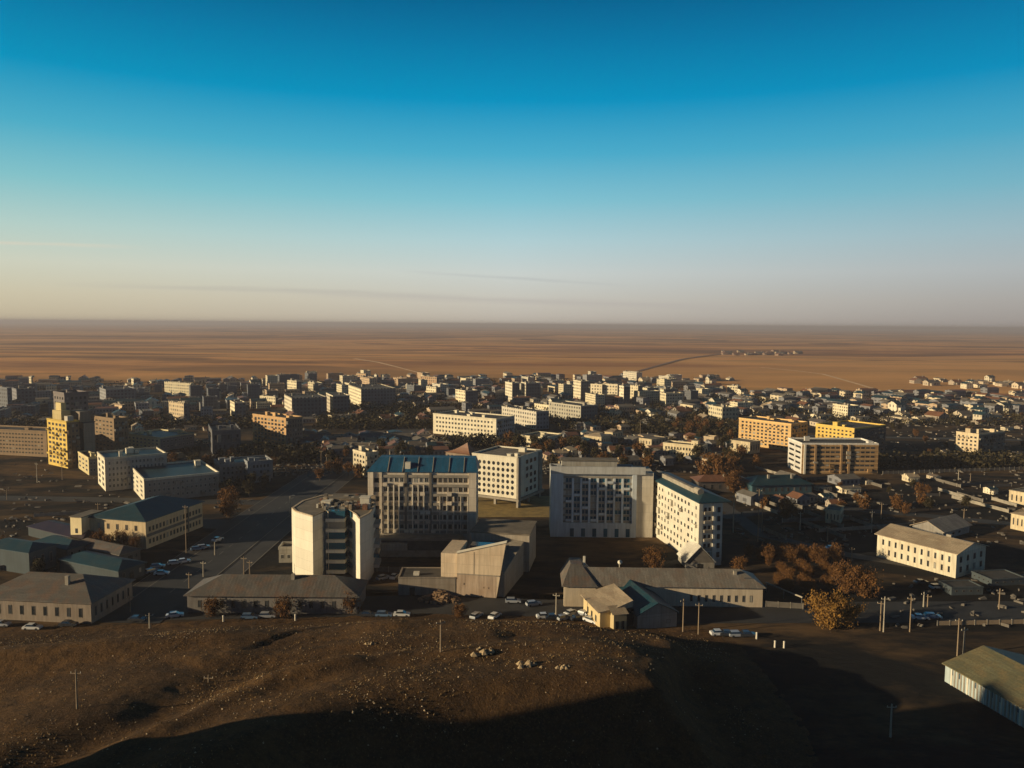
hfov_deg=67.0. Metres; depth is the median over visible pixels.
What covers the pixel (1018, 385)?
farm house
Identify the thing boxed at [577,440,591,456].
tree
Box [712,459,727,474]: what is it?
tree
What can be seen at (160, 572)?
parked car
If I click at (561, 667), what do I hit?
rock outcrop
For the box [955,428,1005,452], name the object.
cream block
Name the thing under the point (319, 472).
tree
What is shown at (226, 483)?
tree
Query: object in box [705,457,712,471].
tree
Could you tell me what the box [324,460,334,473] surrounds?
tree
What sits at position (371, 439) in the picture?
house
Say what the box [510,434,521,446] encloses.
tree
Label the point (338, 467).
tree
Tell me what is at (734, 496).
utility pole
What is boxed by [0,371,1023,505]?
town
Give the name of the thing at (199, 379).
house
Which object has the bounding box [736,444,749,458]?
tree
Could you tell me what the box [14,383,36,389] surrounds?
apartment block
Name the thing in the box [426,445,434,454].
tree
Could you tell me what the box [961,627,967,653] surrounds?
utility pole
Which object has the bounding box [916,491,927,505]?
tree
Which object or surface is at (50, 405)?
apartment block
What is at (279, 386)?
apartment block
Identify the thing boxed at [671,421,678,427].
tree
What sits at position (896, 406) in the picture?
house
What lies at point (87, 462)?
block
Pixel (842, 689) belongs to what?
ground
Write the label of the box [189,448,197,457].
tree
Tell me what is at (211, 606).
bush
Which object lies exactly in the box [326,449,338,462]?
tree
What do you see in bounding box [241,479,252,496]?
tree
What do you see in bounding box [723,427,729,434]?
tree
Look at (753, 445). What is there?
building
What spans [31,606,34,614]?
window
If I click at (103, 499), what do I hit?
cross street
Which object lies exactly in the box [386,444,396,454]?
house
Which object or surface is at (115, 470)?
apartment block
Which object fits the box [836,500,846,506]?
tree
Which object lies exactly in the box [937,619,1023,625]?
fence
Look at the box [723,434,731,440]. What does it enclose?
tree
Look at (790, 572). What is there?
bush
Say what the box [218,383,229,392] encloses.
apartment block
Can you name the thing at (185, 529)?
utility pole
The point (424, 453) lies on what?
yard fence
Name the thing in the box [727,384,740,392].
apartment tower
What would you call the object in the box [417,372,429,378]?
apartment block
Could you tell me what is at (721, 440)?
tree
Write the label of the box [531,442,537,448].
tree
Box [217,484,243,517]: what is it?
tree
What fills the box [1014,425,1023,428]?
house
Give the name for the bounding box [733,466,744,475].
tree
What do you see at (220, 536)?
kerb
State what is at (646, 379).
house
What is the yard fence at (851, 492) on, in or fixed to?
on the ground at (842, 689)
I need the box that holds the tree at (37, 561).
[32,557,45,571]
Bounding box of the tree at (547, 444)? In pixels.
[544,439,554,451]
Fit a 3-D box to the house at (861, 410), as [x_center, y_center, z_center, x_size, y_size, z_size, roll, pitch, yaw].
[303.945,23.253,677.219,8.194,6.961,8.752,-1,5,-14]
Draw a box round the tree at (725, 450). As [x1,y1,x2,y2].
[721,447,732,458]
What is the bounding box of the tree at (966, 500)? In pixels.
[960,495,971,508]
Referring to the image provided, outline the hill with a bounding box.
[0,593,818,767]
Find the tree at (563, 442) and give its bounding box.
[559,437,567,445]
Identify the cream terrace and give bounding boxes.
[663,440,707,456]
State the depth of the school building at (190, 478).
337.01 m
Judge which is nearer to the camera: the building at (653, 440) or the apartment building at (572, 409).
the building at (653, 440)
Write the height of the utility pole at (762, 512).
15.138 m
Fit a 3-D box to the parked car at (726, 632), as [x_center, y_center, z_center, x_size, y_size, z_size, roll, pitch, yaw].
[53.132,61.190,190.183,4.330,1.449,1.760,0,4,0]
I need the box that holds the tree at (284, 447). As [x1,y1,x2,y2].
[275,443,287,456]
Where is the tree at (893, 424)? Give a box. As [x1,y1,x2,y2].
[890,422,895,428]
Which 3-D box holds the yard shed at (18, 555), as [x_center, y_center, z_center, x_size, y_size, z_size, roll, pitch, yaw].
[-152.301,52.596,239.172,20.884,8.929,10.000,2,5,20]
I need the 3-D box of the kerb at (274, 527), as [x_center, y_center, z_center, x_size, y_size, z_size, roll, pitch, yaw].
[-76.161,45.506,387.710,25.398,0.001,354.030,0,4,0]
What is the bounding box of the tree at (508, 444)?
[503,440,513,446]
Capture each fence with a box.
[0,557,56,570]
[34,511,79,516]
[374,566,399,571]
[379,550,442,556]
[404,452,428,454]
[735,493,777,513]
[755,466,775,473]
[765,601,803,608]
[766,500,780,507]
[770,494,802,508]
[782,515,851,522]
[791,515,845,537]
[804,508,843,526]
[806,476,827,479]
[812,485,836,496]
[817,505,882,529]
[819,525,886,532]
[834,485,863,497]
[852,522,914,530]
[871,482,881,487]
[883,467,1023,473]
[917,492,939,496]
[933,477,960,487]
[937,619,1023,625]
[938,487,964,496]
[952,494,1008,512]
[956,480,994,486]
[957,491,983,501]
[980,483,1011,487]
[991,496,1016,506]
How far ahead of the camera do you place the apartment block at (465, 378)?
985.23 m
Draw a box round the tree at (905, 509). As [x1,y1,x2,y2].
[899,502,910,513]
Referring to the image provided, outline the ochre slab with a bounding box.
[738,416,807,450]
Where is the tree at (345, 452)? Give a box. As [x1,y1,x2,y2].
[342,448,349,458]
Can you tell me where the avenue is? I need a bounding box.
[102,428,421,622]
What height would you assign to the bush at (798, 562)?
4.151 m
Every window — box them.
[0,432,42,438]
[8,605,11,613]
[20,605,23,614]
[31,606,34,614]
[43,606,46,615]
[55,607,58,616]
[67,607,70,616]
[78,608,81,617]
[231,600,234,607]
[242,600,245,607]
[309,601,312,608]
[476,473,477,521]
[565,484,571,488]
[565,503,571,507]
[574,484,579,488]
[582,497,587,501]
[590,497,596,501]
[591,478,596,482]
[598,516,603,520]
[599,478,604,482]
[599,497,604,501]
[615,510,620,514]
[623,510,629,514]
[624,491,629,495]
[653,484,720,556]
[742,421,787,427]
[818,427,851,436]
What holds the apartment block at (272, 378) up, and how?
on the ground at (842, 689)
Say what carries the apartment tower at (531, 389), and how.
on the ground at (842, 689)
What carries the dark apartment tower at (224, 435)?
on the ground at (842, 689)
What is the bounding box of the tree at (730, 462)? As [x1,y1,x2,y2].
[725,454,739,469]
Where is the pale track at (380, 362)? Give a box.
[358,359,400,367]
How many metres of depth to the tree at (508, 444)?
446.96 m
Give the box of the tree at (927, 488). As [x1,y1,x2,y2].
[923,484,931,492]
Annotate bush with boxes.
[89,528,104,539]
[101,533,115,542]
[112,528,129,544]
[128,534,141,547]
[200,595,224,617]
[272,595,294,617]
[341,591,364,613]
[450,603,467,617]
[729,555,747,569]
[753,546,762,559]
[760,541,775,560]
[765,553,772,565]
[771,546,779,558]
[772,571,784,583]
[775,543,791,560]
[775,559,785,571]
[776,574,788,587]
[779,564,790,574]
[782,578,794,590]
[783,566,795,579]
[784,547,800,562]
[793,557,804,569]
[794,543,806,558]
[795,572,806,584]
[798,561,809,572]
[799,576,811,588]
[803,547,816,561]
[803,565,815,576]
[803,580,818,591]
[807,542,830,563]
[819,558,826,570]
[819,575,831,584]
[822,563,832,573]
[824,545,833,559]
[824,576,834,589]
[826,566,836,575]
[828,542,844,562]
[837,594,866,628]
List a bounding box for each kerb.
[131,461,331,599]
[132,461,322,586]
[216,429,421,575]
[242,477,353,573]
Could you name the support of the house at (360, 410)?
on the ground at (842, 689)
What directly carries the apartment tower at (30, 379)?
on the ground at (842, 689)
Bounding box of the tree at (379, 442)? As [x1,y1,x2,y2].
[376,438,385,445]
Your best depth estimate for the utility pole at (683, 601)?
192.10 m
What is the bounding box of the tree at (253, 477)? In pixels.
[244,473,256,485]
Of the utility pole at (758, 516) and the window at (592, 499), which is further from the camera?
the window at (592, 499)
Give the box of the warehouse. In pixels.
[942,645,1023,727]
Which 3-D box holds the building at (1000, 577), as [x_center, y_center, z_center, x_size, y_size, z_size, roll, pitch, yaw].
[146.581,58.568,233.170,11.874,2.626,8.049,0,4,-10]
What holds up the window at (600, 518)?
in the hotel block at (601, 497)
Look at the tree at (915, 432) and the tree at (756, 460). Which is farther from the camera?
the tree at (915, 432)
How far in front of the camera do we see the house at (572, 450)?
448.43 m
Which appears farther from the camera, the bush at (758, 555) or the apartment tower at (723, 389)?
the apartment tower at (723, 389)
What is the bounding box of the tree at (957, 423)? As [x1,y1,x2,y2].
[955,420,960,425]
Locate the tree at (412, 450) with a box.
[408,445,415,454]
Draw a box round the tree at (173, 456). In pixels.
[167,451,178,461]
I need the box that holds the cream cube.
[703,435,716,440]
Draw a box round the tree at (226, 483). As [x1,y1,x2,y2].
[219,478,234,490]
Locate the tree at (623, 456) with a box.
[618,454,630,463]
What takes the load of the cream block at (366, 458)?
on the ground at (842, 689)
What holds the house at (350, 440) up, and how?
on the ground at (842, 689)
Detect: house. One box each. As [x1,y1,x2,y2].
[0,572,135,623]
[35,397,49,403]
[81,381,99,388]
[112,408,128,415]
[131,422,143,430]
[133,382,141,389]
[135,425,143,431]
[145,396,160,408]
[177,415,189,422]
[184,424,196,429]
[194,376,209,383]
[226,393,236,397]
[227,375,237,381]
[249,378,261,386]
[285,409,300,415]
[314,446,326,453]
[319,435,328,440]
[328,413,357,419]
[337,436,357,444]
[352,441,377,445]
[354,408,369,416]
[354,443,375,449]
[365,437,376,440]
[379,413,394,422]
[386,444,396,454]
[387,439,398,444]
[394,411,406,419]
[401,436,410,441]
[408,440,425,446]
[413,400,428,406]
[415,412,431,417]
[416,415,430,422]
[417,428,430,435]
[419,446,426,452]
[432,440,451,447]
[477,399,496,407]
[482,395,495,400]
[490,409,501,413]
[533,375,543,379]
[548,397,562,401]
[552,448,567,456]
[560,556,765,606]
[563,445,578,456]
[580,429,590,436]
[580,580,679,629]
[607,445,624,455]
[624,412,634,418]
[638,376,650,381]
[642,448,662,456]
[646,408,661,417]
[672,406,691,415]
[697,412,712,419]
[705,376,716,383]
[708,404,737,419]
[708,446,723,452]
[709,396,724,403]
[726,376,734,380]
[730,400,753,408]
[737,388,747,394]
[750,406,768,414]
[757,401,766,406]
[760,413,783,418]
[771,494,788,503]
[783,415,805,420]
[793,351,802,353]
[793,413,807,418]
[797,400,811,405]
[797,404,811,411]
[807,417,828,425]
[810,412,830,419]
[814,485,831,490]
[817,492,833,502]
[825,498,843,506]
[831,387,840,394]
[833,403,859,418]
[836,485,861,493]
[850,415,869,421]
[859,407,864,414]
[860,477,872,484]
[880,416,898,422]
[888,399,906,413]
[889,415,911,418]
[895,410,909,416]
[900,417,916,423]
[902,472,919,482]
[909,377,921,383]
[912,415,927,421]
[913,376,925,380]
[922,379,939,385]
[924,410,948,421]
[926,473,940,478]
[948,379,962,384]
[953,409,975,419]
[955,396,969,399]
[960,381,973,388]
[966,379,978,383]
[966,391,975,396]
[970,406,989,412]
[971,419,985,424]
[973,384,986,387]
[973,410,989,422]
[977,379,988,383]
[983,486,998,494]
[984,375,994,381]
[990,411,1001,419]
[995,382,1006,386]
[997,401,1012,413]
[1000,426,1013,430]
[1008,397,1023,401]
[1012,382,1023,388]
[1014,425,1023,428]
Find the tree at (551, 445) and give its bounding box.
[548,441,555,449]
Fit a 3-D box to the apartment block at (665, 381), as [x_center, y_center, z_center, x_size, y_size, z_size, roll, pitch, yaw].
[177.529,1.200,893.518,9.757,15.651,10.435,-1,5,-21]
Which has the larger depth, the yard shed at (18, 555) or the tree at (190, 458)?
the tree at (190, 458)
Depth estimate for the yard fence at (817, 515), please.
307.52 m
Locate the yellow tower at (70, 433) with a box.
[46,402,95,468]
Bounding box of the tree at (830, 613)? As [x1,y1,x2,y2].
[802,587,850,631]
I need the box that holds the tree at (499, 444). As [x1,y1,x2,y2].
[495,440,503,445]
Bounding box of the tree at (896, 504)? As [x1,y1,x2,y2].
[889,494,902,508]
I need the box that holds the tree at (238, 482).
[233,476,242,491]
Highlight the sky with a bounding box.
[0,0,1023,328]
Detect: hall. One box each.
[129,429,193,450]
[520,431,562,447]
[909,514,971,536]
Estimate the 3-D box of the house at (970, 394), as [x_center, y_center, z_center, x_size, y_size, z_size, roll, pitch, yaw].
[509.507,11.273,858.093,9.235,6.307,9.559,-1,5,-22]
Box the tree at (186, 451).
[181,446,191,458]
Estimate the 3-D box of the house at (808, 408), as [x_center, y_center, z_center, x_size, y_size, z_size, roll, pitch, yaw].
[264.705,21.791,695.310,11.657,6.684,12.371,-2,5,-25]
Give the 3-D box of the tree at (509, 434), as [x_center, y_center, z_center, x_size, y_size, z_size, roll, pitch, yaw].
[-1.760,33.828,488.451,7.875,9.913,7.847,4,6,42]
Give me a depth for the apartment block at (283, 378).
921.71 m
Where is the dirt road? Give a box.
[761,367,881,390]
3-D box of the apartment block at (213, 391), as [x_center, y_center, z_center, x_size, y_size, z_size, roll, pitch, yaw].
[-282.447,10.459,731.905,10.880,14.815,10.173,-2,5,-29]
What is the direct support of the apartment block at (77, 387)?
on the ground at (842, 689)
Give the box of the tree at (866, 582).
[847,564,883,597]
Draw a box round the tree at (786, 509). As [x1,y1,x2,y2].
[774,496,797,517]
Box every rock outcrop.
[470,647,494,656]
[516,659,542,668]
[555,664,569,669]
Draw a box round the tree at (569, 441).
[566,436,572,445]
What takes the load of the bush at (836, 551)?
on the ground at (842, 689)
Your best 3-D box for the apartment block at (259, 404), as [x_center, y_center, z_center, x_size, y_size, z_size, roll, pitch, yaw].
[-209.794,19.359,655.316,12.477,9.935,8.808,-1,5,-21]
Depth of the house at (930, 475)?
388.98 m
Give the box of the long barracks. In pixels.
[183,573,368,613]
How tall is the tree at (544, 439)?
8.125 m
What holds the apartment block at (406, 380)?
on the ground at (842, 689)
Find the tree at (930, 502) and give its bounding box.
[923,497,937,510]
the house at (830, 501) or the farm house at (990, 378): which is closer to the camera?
the house at (830, 501)
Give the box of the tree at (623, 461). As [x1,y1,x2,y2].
[618,457,628,463]
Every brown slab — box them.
[0,425,47,456]
[91,412,128,450]
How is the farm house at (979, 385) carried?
on the ground at (842, 689)
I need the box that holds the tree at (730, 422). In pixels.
[727,420,736,426]
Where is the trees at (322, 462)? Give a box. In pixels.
[0,380,1023,628]
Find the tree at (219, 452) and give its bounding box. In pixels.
[216,448,226,457]
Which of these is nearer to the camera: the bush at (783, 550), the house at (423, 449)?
the bush at (783, 550)
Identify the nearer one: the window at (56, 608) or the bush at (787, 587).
the window at (56, 608)
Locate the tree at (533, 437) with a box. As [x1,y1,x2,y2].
[528,434,538,443]
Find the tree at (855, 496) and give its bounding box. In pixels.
[852,491,858,500]
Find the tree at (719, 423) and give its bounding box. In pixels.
[715,420,723,430]
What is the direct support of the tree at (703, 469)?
on the ground at (842, 689)
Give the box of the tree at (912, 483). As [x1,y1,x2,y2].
[910,479,915,485]
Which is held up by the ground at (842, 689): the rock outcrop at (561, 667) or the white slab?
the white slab
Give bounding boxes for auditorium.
[441,518,536,597]
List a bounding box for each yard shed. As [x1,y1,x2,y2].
[0,538,57,573]
[26,520,96,539]
[35,535,91,560]
[57,550,147,578]
[82,538,141,559]
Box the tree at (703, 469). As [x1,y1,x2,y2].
[695,458,713,475]
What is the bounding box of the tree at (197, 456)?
[193,453,199,459]
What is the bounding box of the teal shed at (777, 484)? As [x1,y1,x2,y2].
[745,474,813,494]
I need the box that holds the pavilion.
[445,443,475,455]
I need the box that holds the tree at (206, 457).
[201,454,211,463]
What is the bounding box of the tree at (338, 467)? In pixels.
[332,456,344,473]
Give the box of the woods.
[0,378,1023,469]
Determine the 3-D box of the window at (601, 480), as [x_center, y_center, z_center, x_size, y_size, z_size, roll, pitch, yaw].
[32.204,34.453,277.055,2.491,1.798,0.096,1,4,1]
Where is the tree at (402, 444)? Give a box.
[397,440,408,449]
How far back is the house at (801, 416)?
627.40 m
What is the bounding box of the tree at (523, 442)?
[520,435,526,446]
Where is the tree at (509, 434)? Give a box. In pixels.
[503,430,513,439]
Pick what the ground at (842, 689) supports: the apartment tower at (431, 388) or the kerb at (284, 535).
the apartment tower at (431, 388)
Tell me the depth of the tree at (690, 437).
489.54 m
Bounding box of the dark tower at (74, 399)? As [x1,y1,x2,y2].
[53,389,87,409]
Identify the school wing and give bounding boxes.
[214,455,272,482]
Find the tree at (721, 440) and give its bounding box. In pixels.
[714,436,725,446]
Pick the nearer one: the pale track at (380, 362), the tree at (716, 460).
the tree at (716, 460)
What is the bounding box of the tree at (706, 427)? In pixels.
[702,425,709,432]
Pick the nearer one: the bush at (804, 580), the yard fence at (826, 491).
the bush at (804, 580)
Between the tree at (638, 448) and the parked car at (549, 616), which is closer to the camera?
the parked car at (549, 616)
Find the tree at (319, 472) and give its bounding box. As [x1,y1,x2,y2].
[313,466,323,477]
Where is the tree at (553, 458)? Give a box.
[547,451,558,465]
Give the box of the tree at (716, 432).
[713,429,719,436]
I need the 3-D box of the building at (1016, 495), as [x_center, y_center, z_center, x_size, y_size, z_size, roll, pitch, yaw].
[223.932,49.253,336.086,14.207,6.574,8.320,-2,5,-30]
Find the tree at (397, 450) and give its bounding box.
[393,443,402,454]
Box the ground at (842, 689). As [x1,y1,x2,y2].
[0,321,1023,767]
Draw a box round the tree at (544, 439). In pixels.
[538,437,547,445]
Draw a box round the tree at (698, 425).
[695,423,704,430]
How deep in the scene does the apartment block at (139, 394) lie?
735.01 m
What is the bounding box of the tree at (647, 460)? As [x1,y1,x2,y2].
[639,454,654,467]
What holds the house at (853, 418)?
on the ground at (842, 689)
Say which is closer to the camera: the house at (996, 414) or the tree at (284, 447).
the tree at (284, 447)
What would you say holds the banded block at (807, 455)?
on the ground at (842, 689)
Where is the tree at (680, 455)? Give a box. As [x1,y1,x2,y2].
[673,452,684,464]
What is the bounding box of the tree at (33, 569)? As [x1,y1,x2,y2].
[30,564,40,571]
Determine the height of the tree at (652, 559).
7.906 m
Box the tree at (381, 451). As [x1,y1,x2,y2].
[377,447,385,456]
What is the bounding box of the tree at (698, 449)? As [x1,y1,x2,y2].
[690,443,708,456]
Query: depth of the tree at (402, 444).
446.62 m
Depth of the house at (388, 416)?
595.24 m
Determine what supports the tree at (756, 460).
on the ground at (842, 689)
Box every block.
[0,406,11,420]
[2,381,8,386]
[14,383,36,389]
[21,403,38,415]
[35,390,50,397]
[48,400,53,416]
[61,384,68,389]
[72,384,82,389]
[77,450,97,474]
[88,400,103,402]
[97,446,166,490]
[134,401,148,413]
[136,391,149,397]
[137,387,144,391]
[139,408,153,418]
[154,384,162,391]
[161,400,175,406]
[189,384,202,397]
[199,401,219,410]
[201,406,213,419]
[202,395,217,408]
[207,387,218,399]
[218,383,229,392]
[227,385,236,393]
[244,457,270,482]
[247,383,259,398]
[252,411,302,445]
[256,401,271,410]
[260,387,266,394]
[264,388,278,398]
[265,375,277,386]
[268,382,284,392]
[276,373,299,386]
[302,391,315,393]
[305,372,316,380]
[326,372,343,379]
[336,383,347,393]
[339,375,349,382]
[350,375,357,379]
[353,445,377,476]
[360,375,377,383]
[361,370,370,376]
[367,455,479,549]
[381,374,389,379]
[395,388,405,394]
[396,378,417,384]
[406,384,420,393]
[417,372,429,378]
[418,379,426,386]
[432,383,448,393]
[446,388,455,396]
[460,377,472,379]
[460,380,472,384]
[472,446,543,507]
[473,378,488,385]
[502,404,548,429]
[522,376,533,381]
[549,457,653,537]
[558,383,571,393]
[583,374,601,382]
[585,393,604,406]
[623,370,641,380]
[634,389,659,403]
[652,470,731,564]
[657,377,676,385]
[659,375,674,378]
[660,378,671,385]
[660,391,683,405]
[667,374,681,379]
[684,389,698,399]
[696,388,708,394]
[787,436,878,473]
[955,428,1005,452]
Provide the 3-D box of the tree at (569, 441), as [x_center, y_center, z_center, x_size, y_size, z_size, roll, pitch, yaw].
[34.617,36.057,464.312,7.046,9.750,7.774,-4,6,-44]
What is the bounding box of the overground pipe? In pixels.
[766,582,802,602]
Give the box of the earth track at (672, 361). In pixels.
[635,354,716,371]
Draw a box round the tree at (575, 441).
[571,435,581,446]
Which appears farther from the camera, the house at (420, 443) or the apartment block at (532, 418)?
the apartment block at (532, 418)
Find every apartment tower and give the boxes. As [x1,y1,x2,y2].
[0,386,11,406]
[12,385,34,403]
[29,375,33,383]
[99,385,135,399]
[114,401,125,410]
[131,377,140,384]
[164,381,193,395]
[168,400,189,418]
[208,420,240,453]
[230,399,245,417]
[260,395,277,404]
[284,393,326,416]
[287,378,301,393]
[308,380,317,390]
[326,392,349,413]
[348,384,395,405]
[356,372,367,376]
[420,376,438,383]
[426,385,439,392]
[455,387,477,405]
[505,380,519,401]
[521,381,540,398]
[534,402,548,409]
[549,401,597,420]
[573,379,588,401]
[589,383,603,393]
[604,383,620,395]
[619,384,629,403]
[630,383,642,397]
[642,387,658,390]
[660,387,677,391]
[715,386,725,391]
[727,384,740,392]
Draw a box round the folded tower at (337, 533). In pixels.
[292,493,380,579]
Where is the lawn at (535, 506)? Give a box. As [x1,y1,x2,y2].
[478,496,549,516]
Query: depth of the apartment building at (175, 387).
798.87 m
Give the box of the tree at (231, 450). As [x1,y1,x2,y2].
[226,447,238,456]
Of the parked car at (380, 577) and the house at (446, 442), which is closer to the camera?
the parked car at (380, 577)
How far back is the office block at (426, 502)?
260.14 m
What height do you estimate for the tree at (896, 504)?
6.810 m
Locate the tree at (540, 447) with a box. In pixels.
[536,444,544,451]
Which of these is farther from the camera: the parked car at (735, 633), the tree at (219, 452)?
the tree at (219, 452)
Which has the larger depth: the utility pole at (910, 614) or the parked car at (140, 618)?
the parked car at (140, 618)
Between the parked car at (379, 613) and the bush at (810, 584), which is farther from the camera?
the bush at (810, 584)
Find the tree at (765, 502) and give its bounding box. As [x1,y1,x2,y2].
[760,497,770,508]
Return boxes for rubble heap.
[418,589,460,604]
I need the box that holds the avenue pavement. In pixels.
[132,428,431,598]
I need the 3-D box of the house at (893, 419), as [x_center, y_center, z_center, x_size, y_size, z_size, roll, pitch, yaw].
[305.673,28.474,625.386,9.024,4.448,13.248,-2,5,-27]
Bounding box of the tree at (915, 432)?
[912,429,918,435]
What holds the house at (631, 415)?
on the ground at (842, 689)
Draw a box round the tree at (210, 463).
[205,460,213,467]
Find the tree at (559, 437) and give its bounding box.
[557,434,565,447]
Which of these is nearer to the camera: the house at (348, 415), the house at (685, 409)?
the house at (348, 415)
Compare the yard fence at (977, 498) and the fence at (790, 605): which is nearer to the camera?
the fence at (790, 605)
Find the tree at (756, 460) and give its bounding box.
[749,454,761,466]
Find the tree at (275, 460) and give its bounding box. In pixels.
[271,457,277,465]
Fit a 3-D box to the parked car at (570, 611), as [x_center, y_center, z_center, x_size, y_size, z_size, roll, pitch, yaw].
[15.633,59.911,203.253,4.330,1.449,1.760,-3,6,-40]
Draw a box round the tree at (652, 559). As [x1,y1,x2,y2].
[641,544,666,567]
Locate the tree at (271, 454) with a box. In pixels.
[266,450,276,458]
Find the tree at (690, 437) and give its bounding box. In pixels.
[686,434,694,439]
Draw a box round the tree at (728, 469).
[727,463,736,474]
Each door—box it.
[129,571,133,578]
[410,587,414,595]
[615,621,618,628]
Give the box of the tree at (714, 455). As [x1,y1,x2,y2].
[709,453,722,460]
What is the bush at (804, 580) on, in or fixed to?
on the ground at (842, 689)
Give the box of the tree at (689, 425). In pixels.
[683,421,693,432]
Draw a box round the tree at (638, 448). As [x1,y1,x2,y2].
[632,441,645,456]
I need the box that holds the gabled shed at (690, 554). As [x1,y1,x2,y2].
[677,541,713,567]
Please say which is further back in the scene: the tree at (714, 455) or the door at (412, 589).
the tree at (714, 455)
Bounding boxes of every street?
[0,496,271,504]
[1,596,1023,623]
[579,433,1022,440]
[713,492,1023,585]
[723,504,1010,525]
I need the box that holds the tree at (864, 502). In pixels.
[857,492,871,508]
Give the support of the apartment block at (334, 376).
on the ground at (842, 689)
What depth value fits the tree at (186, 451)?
428.09 m
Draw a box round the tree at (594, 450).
[590,446,599,456]
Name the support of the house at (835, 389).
on the ground at (842, 689)
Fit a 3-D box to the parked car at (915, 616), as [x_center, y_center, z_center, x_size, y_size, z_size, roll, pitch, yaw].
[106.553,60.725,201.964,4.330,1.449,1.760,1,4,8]
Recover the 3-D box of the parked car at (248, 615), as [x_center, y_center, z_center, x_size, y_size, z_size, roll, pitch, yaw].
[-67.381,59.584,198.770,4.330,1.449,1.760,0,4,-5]
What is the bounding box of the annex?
[278,541,291,562]
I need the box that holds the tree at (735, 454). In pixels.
[729,451,743,465]
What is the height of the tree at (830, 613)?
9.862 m
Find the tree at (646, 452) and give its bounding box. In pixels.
[640,447,654,457]
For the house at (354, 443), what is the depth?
469.77 m
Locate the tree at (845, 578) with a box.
[829,559,859,593]
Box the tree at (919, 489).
[914,482,925,493]
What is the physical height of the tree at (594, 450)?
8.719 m
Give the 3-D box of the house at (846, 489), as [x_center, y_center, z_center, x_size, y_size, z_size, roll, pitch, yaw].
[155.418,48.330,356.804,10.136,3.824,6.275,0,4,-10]
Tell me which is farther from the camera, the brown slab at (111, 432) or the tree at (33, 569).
the brown slab at (111, 432)
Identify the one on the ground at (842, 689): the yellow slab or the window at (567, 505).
the yellow slab
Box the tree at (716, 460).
[709,456,722,468]
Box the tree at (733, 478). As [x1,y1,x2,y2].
[721,468,743,492]
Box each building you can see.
[69,495,204,548]
[132,459,218,499]
[398,567,455,595]
[584,432,610,443]
[604,428,623,438]
[639,435,665,445]
[729,438,759,453]
[825,504,843,523]
[938,579,983,594]
[971,569,1023,585]
[1009,487,1023,505]
[1010,508,1023,530]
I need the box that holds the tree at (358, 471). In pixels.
[352,463,365,477]
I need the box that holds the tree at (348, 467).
[342,462,353,475]
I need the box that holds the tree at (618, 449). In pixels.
[612,444,625,456]
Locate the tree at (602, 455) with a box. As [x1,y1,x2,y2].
[597,451,609,457]
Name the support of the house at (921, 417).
on the ground at (842, 689)
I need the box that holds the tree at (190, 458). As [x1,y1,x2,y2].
[186,453,194,460]
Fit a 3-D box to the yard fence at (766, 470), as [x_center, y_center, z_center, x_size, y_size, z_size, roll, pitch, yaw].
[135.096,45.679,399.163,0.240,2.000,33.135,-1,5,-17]
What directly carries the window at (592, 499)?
in the hotel block at (601, 497)
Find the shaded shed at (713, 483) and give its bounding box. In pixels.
[690,474,749,491]
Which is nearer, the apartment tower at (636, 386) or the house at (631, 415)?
the house at (631, 415)
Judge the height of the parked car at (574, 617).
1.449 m
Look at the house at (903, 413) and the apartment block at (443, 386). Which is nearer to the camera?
the house at (903, 413)
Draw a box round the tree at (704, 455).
[700,452,710,457]
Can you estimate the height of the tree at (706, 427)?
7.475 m
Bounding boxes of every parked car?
[0,619,11,627]
[22,623,42,629]
[58,619,78,626]
[127,615,146,622]
[145,567,158,573]
[150,563,165,567]
[153,569,169,575]
[165,611,183,618]
[167,559,181,565]
[178,558,190,562]
[190,545,204,550]
[198,544,210,547]
[211,536,223,541]
[240,612,258,619]
[258,611,276,618]
[358,610,375,616]
[375,610,392,616]
[376,574,389,580]
[389,573,398,579]
[393,610,410,616]
[469,611,483,618]
[488,611,501,618]
[505,597,520,603]
[525,600,541,606]
[536,612,547,618]
[545,613,557,619]
[557,613,571,620]
[564,608,577,614]
[569,614,584,621]
[577,609,587,615]
[582,615,594,623]
[709,628,722,636]
[720,629,730,636]
[729,630,744,637]
[740,630,755,637]
[911,613,929,620]
[913,578,929,584]
[923,612,942,619]
[929,583,939,589]
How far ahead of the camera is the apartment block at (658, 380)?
962.22 m
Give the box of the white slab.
[433,410,514,438]
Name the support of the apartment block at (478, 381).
on the ground at (842, 689)
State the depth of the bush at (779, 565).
239.81 m
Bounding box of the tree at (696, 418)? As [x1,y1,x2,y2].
[694,414,702,421]
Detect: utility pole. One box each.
[70,670,80,708]
[185,506,187,552]
[436,620,444,651]
[553,593,559,619]
[680,599,686,631]
[695,603,702,634]
[732,495,736,532]
[757,489,761,541]
[761,494,762,530]
[878,601,882,630]
[881,597,888,631]
[887,704,896,737]
[907,596,914,631]
[955,618,962,655]
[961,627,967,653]
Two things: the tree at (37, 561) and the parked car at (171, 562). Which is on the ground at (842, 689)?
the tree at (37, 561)
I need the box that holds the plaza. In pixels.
[203,519,267,530]
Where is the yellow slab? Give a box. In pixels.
[815,420,885,452]
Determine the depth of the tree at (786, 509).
307.89 m
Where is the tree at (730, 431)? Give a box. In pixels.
[726,429,735,438]

